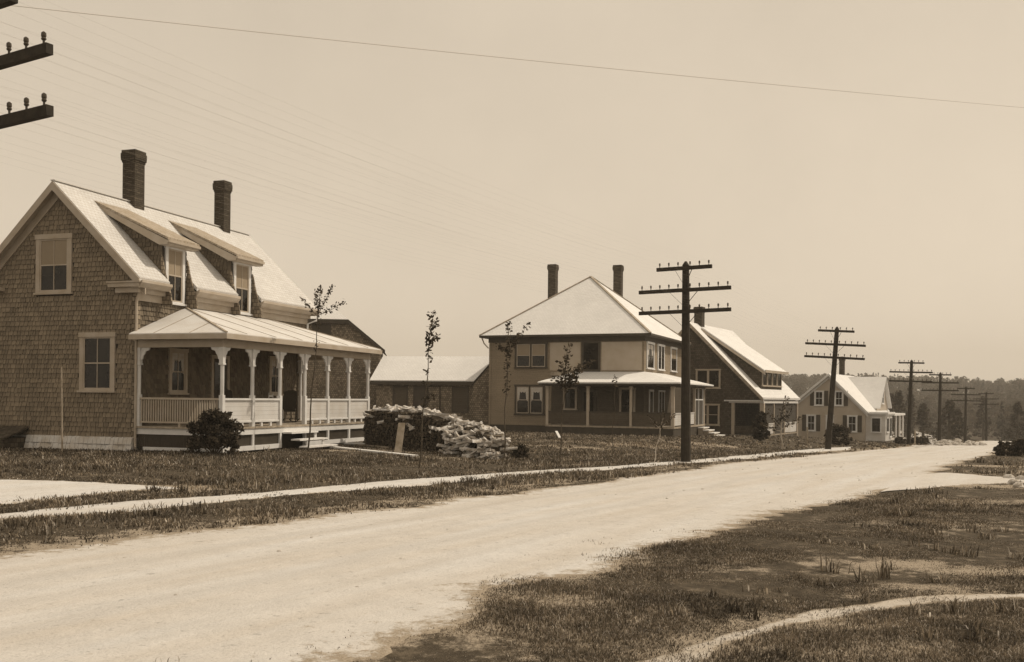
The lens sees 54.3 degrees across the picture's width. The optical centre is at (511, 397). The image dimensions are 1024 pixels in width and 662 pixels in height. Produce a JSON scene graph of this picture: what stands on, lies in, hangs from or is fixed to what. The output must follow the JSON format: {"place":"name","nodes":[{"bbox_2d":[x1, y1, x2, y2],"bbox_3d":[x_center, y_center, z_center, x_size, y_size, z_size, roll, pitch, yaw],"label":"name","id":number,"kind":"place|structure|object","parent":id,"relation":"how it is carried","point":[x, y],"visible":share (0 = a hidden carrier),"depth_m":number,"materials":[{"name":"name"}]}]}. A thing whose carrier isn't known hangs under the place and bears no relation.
{"place":"outdoors","nodes":[
{"label":"outdoors","id":0,"kind":"place"},
{"bbox_2d":[0,480,177,503],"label":"driveway","id":1,"kind":"structure","parent":0,"point":[10,490],"depth_m":18.10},
{"bbox_2d":[0,430,827,554],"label":"lawn grass","id":2,"kind":"structure","parent":0,"point":[111,460],"depth_m":22.84,"materials":[{"name":"plant"}]},
{"bbox_2d":[0,447,850,518],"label":"sidewalk","id":3,"kind":"structure","parent":0,"point":[118,506],"depth_m":18.80,"materials":[{"name":"concrete"}]},
{"bbox_2d":[0,441,1010,661],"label":"road","id":4,"kind":"structure","parent":0,"point":[246,593],"depth_m":10.51,"materials":[{"name":"soil"}]},
{"bbox_2d":[0,389,1023,661],"bbox_3d":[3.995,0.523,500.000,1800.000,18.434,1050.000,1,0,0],"label":"ground","id":5,"kind":"structure","parent":0,"point":[484,647],"depth_m":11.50,"materials":[{"name":"plant"}]},
{"bbox_2d":[0,0,53,128],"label":"telegraph pole","id":6,"kind":"object","parent":5,"relation":"on","point":[43,49],"visible":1,"depth_m":11.14,"materials":[{"name":"brown wood"}]},
{"bbox_2d":[1,87,921,377],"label":"telegraph wire","id":7,"kind":"object","parent":6,"relation":"attached to","point":[347,199],"visible":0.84,"depth_m":17.25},
{"bbox_2d":[28,87,903,369],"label":"telegraph wire","id":8,"kind":"object","parent":6,"relation":"attached to","point":[344,192],"visible":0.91,"depth_m":17.31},
{"bbox_2d":[25,63,912,369],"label":"telegraph wire","id":9,"kind":"object","parent":6,"relation":"attached to","point":[293,159],"visible":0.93,"depth_m":16.79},
{"bbox_2d":[5,45,935,376],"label":"telegraph wire","id":10,"kind":"object","parent":6,"relation":"attached to","point":[315,159],"visible":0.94,"depth_m":15.73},
{"bbox_2d":[10,68,936,379],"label":"telegraph wire","id":11,"kind":"object","parent":6,"relation":"attached to","point":[268,158],"visible":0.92,"depth_m":15.69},
{"bbox_2d":[47,1,905,356],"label":"telegraph wire","id":12,"kind":"object","parent":6,"relation":"attached to","point":[399,149],"visible":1,"depth_m":15.33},
{"bbox_2d":[8,150,950,397],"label":"telegraph wire","id":13,"kind":"object","parent":6,"relation":"attached to","point":[357,243],"visible":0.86,"depth_m":18.00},
{"bbox_2d":[9,135,956,397],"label":"telegraph wire","id":14,"kind":"object","parent":6,"relation":"attached to","point":[311,221],"visible":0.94,"depth_m":15.82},
{"bbox_2d":[5,8,979,391],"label":"telegraph wire","id":15,"kind":"object","parent":6,"relation":"attached to","point":[233,100],"visible":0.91,"depth_m":15.39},
{"bbox_2d":[6,142,982,403],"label":"telegraph wire","id":16,"kind":"object","parent":6,"relation":"attached to","point":[198,196],"visible":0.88,"depth_m":17.67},
{"bbox_2d":[61,367,62,451],"bbox_3d":[-12.775,0.446,28.393,0.100,2.651,0.052,1,0,0],"label":"garden stake","id":17,"kind":"object","parent":5,"relation":"on","point":[61,414],"visible":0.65,"depth_m":28.37,"materials":[{"name":"brown wood"}]},
{"bbox_2d":[0,149,381,452],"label":"shingled cottage","id":18,"kind":"structure","parent":5,"relation":"on","point":[129,313],"depth_m":31.14,"materials":[{"name":"wood"}]},
{"bbox_2d":[33,233,73,294],"bbox_3d":[-14.168,-4.137,30.901,1.450,1.870,0.115,1,0,18],"label":"window","id":19,"kind":"structure","parent":18,"relation":"in","point":[54,252],"depth_m":30.92,"materials":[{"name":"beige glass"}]},
{"bbox_2d":[77,332,116,392],"bbox_3d":[-12.612,-1.081,30.377,1.390,1.830,0.115,1,0,18],"label":"window","id":20,"kind":"structure","parent":18,"relation":"in","point":[97,350],"depth_m":30.39,"materials":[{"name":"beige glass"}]},
{"bbox_2d":[167,348,189,394],"bbox_3d":[-10.613,-0.841,31.843,0.115,1.470,1.000,1,0,18],"label":"window","id":21,"kind":"structure","parent":18,"relation":"in","point":[177,358],"depth_m":31.85,"materials":[{"name":"beige glass"}]},
{"bbox_2d":[214,359,226,397],"bbox_3d":[-9.945,-0.239,34.016,0.036,2.180,0.790,1,0,18],"label":"door","id":22,"kind":"structure","parent":18,"relation":"in","point":[216,367],"depth_m":33.87,"materials":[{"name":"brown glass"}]},
{"bbox_2d":[217,389,232,407],"bbox_3d":[-9.259,0.280,32.547,0.610,1.146,1.050,1,0,-2],"label":"rocking chair","id":23,"kind":"object","parent":18,"relation":"on","point":[227,393],"visible":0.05,"depth_m":32.16,"materials":[{"name":"wood"}]},
{"bbox_2d":[268,356,283,395],"bbox_3d":[-8.799,-0.823,37.354,0.115,1.470,1.000,1,0,18],"label":"window","id":24,"kind":"structure","parent":18,"relation":"in","point":[273,371],"depth_m":37.23,"materials":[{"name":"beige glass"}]},
{"bbox_2d":[282,390,298,421],"bbox_3d":[-8.002,0.293,35.585,0.610,1.146,1.050,1,0,-32],"label":"rocking chair","id":25,"kind":"object","parent":18,"relation":"on","point":[289,401],"visible":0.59,"depth_m":35.35,"materials":[{"name":"wood"}]},
{"bbox_2d":[186,408,243,455],"bbox_3d":[-8.430,0.986,28.389,1.655,1.426,1.613,1,0,0],"label":"evergreen shrub","id":26,"kind":"object","parent":5,"relation":"on","point":[213,424],"visible":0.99,"depth_m":28.11,"materials":[{"name":"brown plant"}]},
{"bbox_2d":[300,284,346,451],"bbox_3d":[-5.932,-0.890,31.200,1.494,5.354,0.459,1,0,0],"label":"sapling","id":27,"kind":"object","parent":5,"relation":"on","point":[319,303],"visible":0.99,"depth_m":31.17,"materials":[{"name":"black plant"}]},
{"bbox_2d":[306,304,386,420],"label":"barn","id":28,"kind":"structure","parent":5,"relation":"on","point":[336,323],"depth_m":69.96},
{"bbox_2d":[312,324,330,334],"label":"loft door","id":29,"kind":"structure","parent":28,"relation":"in","point":[324,328],"depth_m":69.80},
{"bbox_2d":[346,444,387,447],"bbox_3d":[-5.341,1.686,35.687,0.160,0.072,4.013,1,0,-32],"label":"board","id":30,"kind":"object","parent":5,"relation":"on","point":[368,445],"visible":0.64,"depth_m":35.14,"materials":[{"name":"brown wood"}]},
{"bbox_2d":[326,446,417,456],"bbox_3d":[-4.560,1.688,31.866,0.240,0.105,5.152,1,0,-41],"label":"board","id":31,"kind":"object","parent":5,"relation":"on","point":[366,450],"visible":0.64,"depth_m":31.68,"materials":[{"name":"brown wood"}]},
{"bbox_2d":[394,423,404,452],"bbox_3d":[-3.508,1.263,31.332,0.223,0.964,0.450,1,0,14],"label":"board","id":32,"kind":"object","parent":5,"relation":"on","point":[399,437],"visible":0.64,"depth_m":31.32,"materials":[{"name":"brown wood"}]},
{"bbox_2d":[369,356,489,425],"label":"shed wing","id":33,"kind":"structure","parent":5,"relation":"on","point":[459,386],"depth_m":66.70,"materials":[{"name":"wood"}]},
{"bbox_2d":[393,385,407,406],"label":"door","id":34,"kind":"structure","parent":33,"relation":"in","point":[400,392],"depth_m":66.88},
{"bbox_2d":[413,386,425,408],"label":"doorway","id":35,"kind":"structure","parent":33,"relation":"in","point":[418,391],"depth_m":66.65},
{"bbox_2d":[427,386,440,411],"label":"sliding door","id":36,"kind":"structure","parent":33,"relation":"in","point":[436,404],"depth_m":66.42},
{"bbox_2d":[452,387,468,411],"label":"window","id":37,"kind":"structure","parent":33,"relation":"in","point":[460,395],"depth_m":66.10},
{"bbox_2d":[419,310,440,467],"bbox_3d":[-2.138,-0.196,26.313,0.546,4.265,0.344,1,0,38],"label":"sapling","id":38,"kind":"object","parent":5,"relation":"on","point":[433,338],"visible":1,"depth_m":26.33,"materials":[{"name":"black plant"}]},
{"bbox_2d":[362,410,509,457],"bbox_3d":[-2.726,1.168,33.717,0.943,1.437,7.300,1,0,-41],"label":"firewood stack","id":39,"kind":"object","parent":5,"relation":"on","point":[384,434],"visible":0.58,"depth_m":33.89,"materials":[{"name":"brown wood"}]},
{"bbox_2d":[499,447,517,450],"bbox_3d":[-0.098,1.570,31.107,0.577,0.116,0.109,-1,30,-22],"label":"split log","id":40,"kind":"object","parent":39,"relation":"on","point":[509,448],"visible":0.9,"depth_m":31.09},
{"bbox_2d":[461,453,478,456],"bbox_3d":[-1.286,1.802,31.083,0.533,0.133,0.141,-1,-16,-16],"label":"split log","id":41,"kind":"object","parent":5,"relation":"on","point":[465,455],"visible":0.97,"depth_m":31.03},
{"bbox_3d":[-1.200,1.724,31.058,0.429,0.097,0.133,-29,22,30],"label":"split log","id":42,"kind":"object","parent":41,"relation":"on","visible":0},
{"bbox_2d":[459,447,476,450],"bbox_3d":[-1.343,1.594,31.104,0.577,0.109,0.116,4,18,23],"label":"split log","id":43,"kind":"object","parent":42,"relation":"on","point":[468,449],"visible":0.96,"depth_m":31.06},
{"bbox_2d":[0,443,1023,657],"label":"tall weeds","id":44,"kind":"object","parent":5,"relation":"on","point":[951,608],"visible":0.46,"depth_m":14.50,"materials":[{"name":"brown plant"}]},
{"bbox_2d":[495,321,530,459],"bbox_3d":[0.003,-0.201,30.429,1.167,4.404,0.486,1,0,0],"label":"sapling","id":45,"kind":"object","parent":5,"relation":"on","point":[509,347],"visible":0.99,"depth_m":30.40,"materials":[{"name":"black plant"}]},
{"bbox_2d":[510,443,530,457],"bbox_3d":[0.263,1.719,32.069,0.687,0.525,0.712,1,0,-36],"label":"evergreen shrub","id":46,"kind":"object","parent":5,"relation":"on","point":[523,449],"visible":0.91,"depth_m":31.98,"materials":[{"name":"black plant"}]},
{"bbox_2d":[550,342,595,457],"bbox_3d":[1.926,0.122,31.440,1.467,3.896,0.516,1,0,0],"label":"sapling","id":47,"kind":"object","parent":5,"relation":"on","point":[570,378],"visible":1,"depth_m":31.42,"materials":[{"name":"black plant"}]},
{"bbox_2d":[479,264,724,436],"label":"square house","id":48,"kind":"structure","parent":5,"relation":"on","point":[628,345],"depth_m":62.18,"materials":[{"name":"wood"}]},
{"bbox_2d":[514,385,544,414],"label":"window","id":49,"kind":"structure","parent":48,"relation":"in","point":[529,399],"depth_m":62.67,"materials":[{"name":"beige glass"}]},
{"bbox_2d":[514,342,547,367],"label":"window","id":50,"kind":"structure","parent":48,"relation":"in","point":[527,354],"depth_m":62.66,"materials":[{"name":"beige glass"}]},
{"bbox_2d":[563,387,577,409],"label":"window","id":51,"kind":"structure","parent":48,"relation":"in","point":[570,403],"depth_m":61.68,"materials":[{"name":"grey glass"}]},
{"bbox_2d":[581,389,596,424],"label":"door","id":52,"kind":"structure","parent":48,"relation":"in","point":[593,392],"depth_m":61.19,"materials":[{"name":"brown glass"}]},
{"bbox_2d":[581,342,600,371],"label":"dark window","id":53,"kind":"structure","parent":48,"relation":"in","point":[589,350],"depth_m":61.19,"materials":[{"name":"black glass"}]},
{"bbox_2d":[619,387,635,411],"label":"window","id":54,"kind":"structure","parent":48,"relation":"in","point":[624,393],"depth_m":60.39,"materials":[{"name":"brown glass"}]},
{"bbox_2d":[646,341,654,369],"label":"window","id":55,"kind":"structure","parent":48,"relation":"in","point":[650,350],"depth_m":61.29,"materials":[{"name":"beige glass"}]},
{"bbox_2d":[649,390,653,411],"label":"window","id":56,"kind":"structure","parent":48,"relation":"in","point":[651,392],"depth_m":61.67,"materials":[{"name":"brown glass"}]},
{"bbox_2d":[657,344,665,370],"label":"window","id":57,"kind":"structure","parent":48,"relation":"in","point":[660,347],"depth_m":63.77,"materials":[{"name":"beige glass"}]},
{"bbox_2d":[658,390,664,411],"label":"window","id":58,"kind":"structure","parent":48,"relation":"in","point":[661,393],"depth_m":64.00,"materials":[{"name":"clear glass"}]},
{"bbox_2d":[670,347,677,372],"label":"window","id":59,"kind":"structure","parent":48,"relation":"in","point":[673,350],"depth_m":67.15,"materials":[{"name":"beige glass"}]},
{"bbox_2d":[612,374,618,456],"bbox_3d":[3.438,0.666,33.267,0.254,2.930,0.187,1,0,0],"label":"sapling","id":60,"kind":"object","parent":5,"relation":"on","point":[615,377],"visible":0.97,"depth_m":33.25,"materials":[{"name":"brown plant"}]},
{"bbox_2d":[647,409,675,462],"bbox_3d":[4.654,1.223,30.860,1.015,1.798,0.337,1,0,-19],"label":"sapling","id":61,"kind":"object","parent":5,"relation":"on","point":[661,425],"visible":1,"depth_m":30.86,"materials":[{"name":"plant"}]},
{"bbox_2d":[639,260,730,461],"bbox_3d":[5.544,-0.860,31.882,3.050,7.020,0.398,0,0,29],"label":"telegraph pole","id":62,"kind":"object","parent":5,"relation":"on","point":[685,290],"visible":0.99,"depth_m":31.80,"materials":[{"name":"brown wood"}]},
{"bbox_2d":[12,165,849,370],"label":"telegraph wire","id":63,"kind":"object","parent":62,"relation":"attached to","point":[333,246],"visible":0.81,"depth_m":18.61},
{"bbox_2d":[0,112,935,387],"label":"telegraph wire","id":64,"kind":"object","parent":62,"relation":"attached to","point":[266,192],"visible":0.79,"depth_m":19.73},
{"bbox_2d":[27,5,911,359],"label":"telegraph wire","id":65,"kind":"object","parent":62,"relation":"attached to","point":[379,149],"visible":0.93,"depth_m":15.76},
{"bbox_2d":[1,22,959,382],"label":"telegraph wire","id":66,"kind":"object","parent":62,"relation":"attached to","point":[341,152],"visible":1,"depth_m":14.46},
{"bbox_2d":[2,86,979,399],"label":"telegraph wire","id":67,"kind":"object","parent":62,"relation":"attached to","point":[322,190],"visible":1,"depth_m":14.89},
{"bbox_2d":[0,42,981,394],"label":"telegraph wire","id":68,"kind":"object","parent":62,"relation":"attached to","point":[400,186],"visible":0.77,"depth_m":20.29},
{"bbox_2d":[353,431,1023,463],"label":"pasture grass","id":69,"kind":"structure","parent":5,"relation":"on","point":[867,443],"depth_m":56.41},
{"bbox_2d":[678,307,799,435],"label":"dark gabled house","id":70,"kind":"structure","parent":5,"relation":"on","point":[740,375],"depth_m":74.17,"materials":[{"name":"wood"}]},
{"bbox_2d":[695,369,720,388],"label":"window","id":71,"kind":"structure","parent":70,"relation":"in","point":[709,376],"depth_m":73.99,"materials":[{"name":"beige glass"}]},
{"bbox_2d":[705,404,719,425],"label":"window","id":72,"kind":"structure","parent":70,"relation":"in","point":[712,411],"depth_m":73.90,"materials":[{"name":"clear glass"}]},
{"bbox_2d":[751,410,770,440],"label":"evergreen shrub","id":73,"kind":"object","parent":5,"relation":"on","point":[763,434],"visible":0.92,"depth_m":59.84,"materials":[{"name":"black plant"}]},
{"bbox_2d":[759,396,803,447],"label":"sapling","id":74,"kind":"object","parent":5,"relation":"on","point":[779,419],"visible":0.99,"depth_m":51.00,"materials":[{"name":"plant"}]},
{"bbox_2d":[804,326,865,448],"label":"telegraph pole","id":75,"kind":"object","parent":5,"relation":"on","point":[834,358],"visible":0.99,"depth_m":51.99,"materials":[{"name":"brown wood"}]},
{"bbox_2d":[10,36,889,359],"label":"telegraph wire","id":76,"kind":"object","parent":75,"relation":"attached to","point":[340,160],"visible":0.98,"depth_m":15.47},
{"bbox_2d":[13,107,924,380],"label":"telegraph wire","id":77,"kind":"object","parent":75,"relation":"attached to","point":[375,220],"visible":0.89,"depth_m":16.40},
{"bbox_2d":[0,155,947,397],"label":"telegraph wire","id":78,"kind":"object","parent":75,"relation":"attached to","point":[347,245],"visible":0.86,"depth_m":17.77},
{"bbox_2d":[22,128,932,386],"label":"telegraph wire","id":79,"kind":"object","parent":75,"relation":"attached to","point":[377,232],"visible":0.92,"depth_m":17.65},
{"bbox_2d":[2,113,963,397],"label":"telegraph wire","id":80,"kind":"object","parent":75,"relation":"attached to","point":[372,225],"visible":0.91,"depth_m":16.94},
{"bbox_2d":[8,24,969,389],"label":"telegraph wire","id":81,"kind":"object","parent":75,"relation":"attached to","point":[352,156],"visible":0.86,"depth_m":18.08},
{"bbox_2d":[16,99,999,406],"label":"telegraph wire","id":82,"kind":"object","parent":75,"relation":"attached to","point":[334,201],"visible":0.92,"depth_m":16.47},
{"bbox_2d":[824,423,853,444],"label":"evergreen shrub","id":83,"kind":"object","parent":5,"relation":"on","point":[838,431],"visible":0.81,"depth_m":65.55,"materials":[{"name":"black plant"}]},
{"bbox_2d":[794,359,904,442],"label":"white house","id":84,"kind":"structure","parent":5,"relation":"on","point":[862,405],"depth_m":91.94,"materials":[{"name":"wood"}]},
{"bbox_2d":[802,414,819,431],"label":"window","id":85,"kind":"structure","parent":84,"relation":"in","point":[811,421],"depth_m":92.33,"materials":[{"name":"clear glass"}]},
{"bbox_2d":[810,390,827,405],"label":"window","id":86,"kind":"structure","parent":84,"relation":"in","point":[817,398],"depth_m":91.97,"materials":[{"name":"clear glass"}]},
{"bbox_2d":[834,391,847,405],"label":"window","id":87,"kind":"structure","parent":84,"relation":"in","point":[839,395],"depth_m":91.03,"materials":[{"name":"clear glass"}]},
{"bbox_2d":[843,415,861,432],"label":"window","id":88,"kind":"structure","parent":84,"relation":"in","point":[850,421],"depth_m":90.45,"materials":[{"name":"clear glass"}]},
{"bbox_2d":[888,393,895,436],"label":"conifer tree","id":89,"kind":"object","parent":5,"relation":"on","point":[893,400],"visible":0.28,"depth_m":169.73,"materials":[{"name":"brown plant"}]},
{"bbox_2d":[893,436,905,443],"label":"evergreen shrub","id":90,"kind":"object","parent":5,"relation":"on","point":[899,440],"visible":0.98,"depth_m":84.53,"materials":[{"name":"black plant"}]},
{"bbox_2d":[891,390,912,437],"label":"conifer tree","id":91,"kind":"object","parent":5,"relation":"on","point":[898,398],"visible":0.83,"depth_m":149.75,"materials":[{"name":"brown plant"}]},
{"bbox_2d":[782,372,1023,440],"bbox_3d":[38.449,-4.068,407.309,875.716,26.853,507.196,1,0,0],"label":"woodland","id":92,"kind":"object","parent":5,"relation":"on","point":[798,385],"visible":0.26,"depth_m":370.30,"materials":[{"name":"brown plant"}]},
{"bbox_2d":[901,388,916,435],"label":"conifer tree","id":93,"kind":"object","parent":5,"relation":"on","point":[913,422],"visible":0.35,"depth_m":164.55,"materials":[{"name":"brown plant"}]},
{"bbox_2d":[889,360,932,444],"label":"telegraph pole","id":94,"kind":"object","parent":5,"relation":"on","point":[910,386],"visible":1,"depth_m":75.05,"materials":[{"name":"brown wood"}]},
{"bbox_2d":[812,373,1021,440],"bbox_3d":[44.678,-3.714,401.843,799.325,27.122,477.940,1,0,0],"label":"fir woodland","id":95,"kind":"object","parent":5,"relation":"on","point":[999,423],"visible":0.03,"depth_m":231.77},
{"bbox_2d":[911,436,930,443],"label":"evergreen shrub","id":96,"kind":"object","parent":5,"relation":"on","point":[922,440],"visible":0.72,"depth_m":82.63,"materials":[{"name":"black plant"}]},
{"bbox_2d":[892,430,951,447],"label":"lane","id":97,"kind":"structure","parent":5,"relation":"on","point":[919,435],"depth_m":121.25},
{"bbox_2d":[911,403,936,438],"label":"conifer tree","id":98,"kind":"object","parent":5,"relation":"on","point":[922,412],"visible":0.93,"depth_m":149.59,"materials":[{"name":"brown plant"}]},
{"bbox_2d":[921,372,958,440],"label":"telegraph pole","id":99,"kind":"object","parent":5,"relation":"on","point":[940,382],"visible":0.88,"depth_m":88.37,"materials":[{"name":"brown wood"}]},
{"bbox_2d":[933,399,963,438],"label":"conifer tree","id":100,"kind":"object","parent":5,"relation":"on","point":[949,407],"visible":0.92,"depth_m":134.57,"materials":[{"name":"brown plant"}]},
{"bbox_2d":[881,473,1023,491],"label":"side lane","id":101,"kind":"structure","parent":5,"relation":"on","point":[934,479],"depth_m":24.45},
{"bbox_2d":[945,409,970,439],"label":"conifer tree","id":102,"kind":"object","parent":5,"relation":"on","point":[959,413],"visible":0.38,"depth_m":137.64,"materials":[{"name":"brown plant"}]},
{"bbox_2d":[951,387,980,442],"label":"telegraph pole","id":103,"kind":"object","parent":5,"relation":"on","point":[965,417],"visible":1,"depth_m":104.48,"materials":[{"name":"brown wood"}]},
{"bbox_2d":[970,395,993,439],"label":"conifer tree","id":104,"kind":"object","parent":5,"relation":"on","point":[981,420],"visible":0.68,"depth_m":169.88,"materials":[{"name":"brown plant"}]},
{"bbox_2d":[973,392,998,440],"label":"telegraph pole","id":105,"kind":"object","parent":5,"relation":"on","point":[986,404],"visible":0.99,"depth_m":121.52,"materials":[{"name":"brown wood"}]},
{"bbox_2d":[992,440,1014,455],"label":"evergreen shrub","id":106,"kind":"object","parent":5,"relation":"on","point":[1001,448],"visible":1,"depth_m":46.81,"materials":[{"name":"brown plant"}]},
{"bbox_2d":[1004,401,1023,440],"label":"conifer tree","id":107,"kind":"object","parent":5,"relation":"on","point":[1014,422],"visible":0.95,"depth_m":139.76,"materials":[{"name":"brown plant"}]},
{"bbox_2d":[1007,438,1023,455],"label":"evergreen shrub","id":108,"kind":"object","parent":5,"relation":"on","point":[1018,444],"visible":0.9,"depth_m":46.80,"materials":[{"name":"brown plant"}]},
{"bbox_2d":[1013,482,1023,487],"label":"field stone","id":109,"kind":"object","parent":5,"relation":"on","point":[1018,484],"visible":0.74,"depth_m":22.75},
{"bbox_3d":[17.516,-1.514,20.500,0.260,8.250,0.260,1,0,0],"label":"wire pole","id":110,"kind":"object","parent":5,"relation":"on","visible":0},
{"bbox_2d":[12,5,1023,107],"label":"crossing wire","id":111,"kind":"object","parent":110,"relation":"attached to","point":[489,56],"visible":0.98,"depth_m":13.91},
{"bbox_2d":[0,0,1023,392],"label":"sky","id":112,"kind":"structure","parent":0,"point":[898,222],"materials":[{"name":"beige"}]},
{"bbox_2d":[635,594,1023,661],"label":"dirt path","id":113,"kind":"structure","parent":0,"point":[886,604],"depth_m":8.19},
{"bbox_3d":[-1.420,1.504,31.325,0.109,0.110,0.543,-41,3,37],"label":"split log","id":114,"kind":"object","parent":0,"visible":0},
{"bbox_2d":[455,432,471,440],"bbox_3d":[-1.514,1.204,31.213,0.543,0.110,0.109,-20,-2,-14],"label":"split log","id":115,"kind":"object","parent":114,"relation":"on","point":[461,437],"visible":1,"depth_m":31.17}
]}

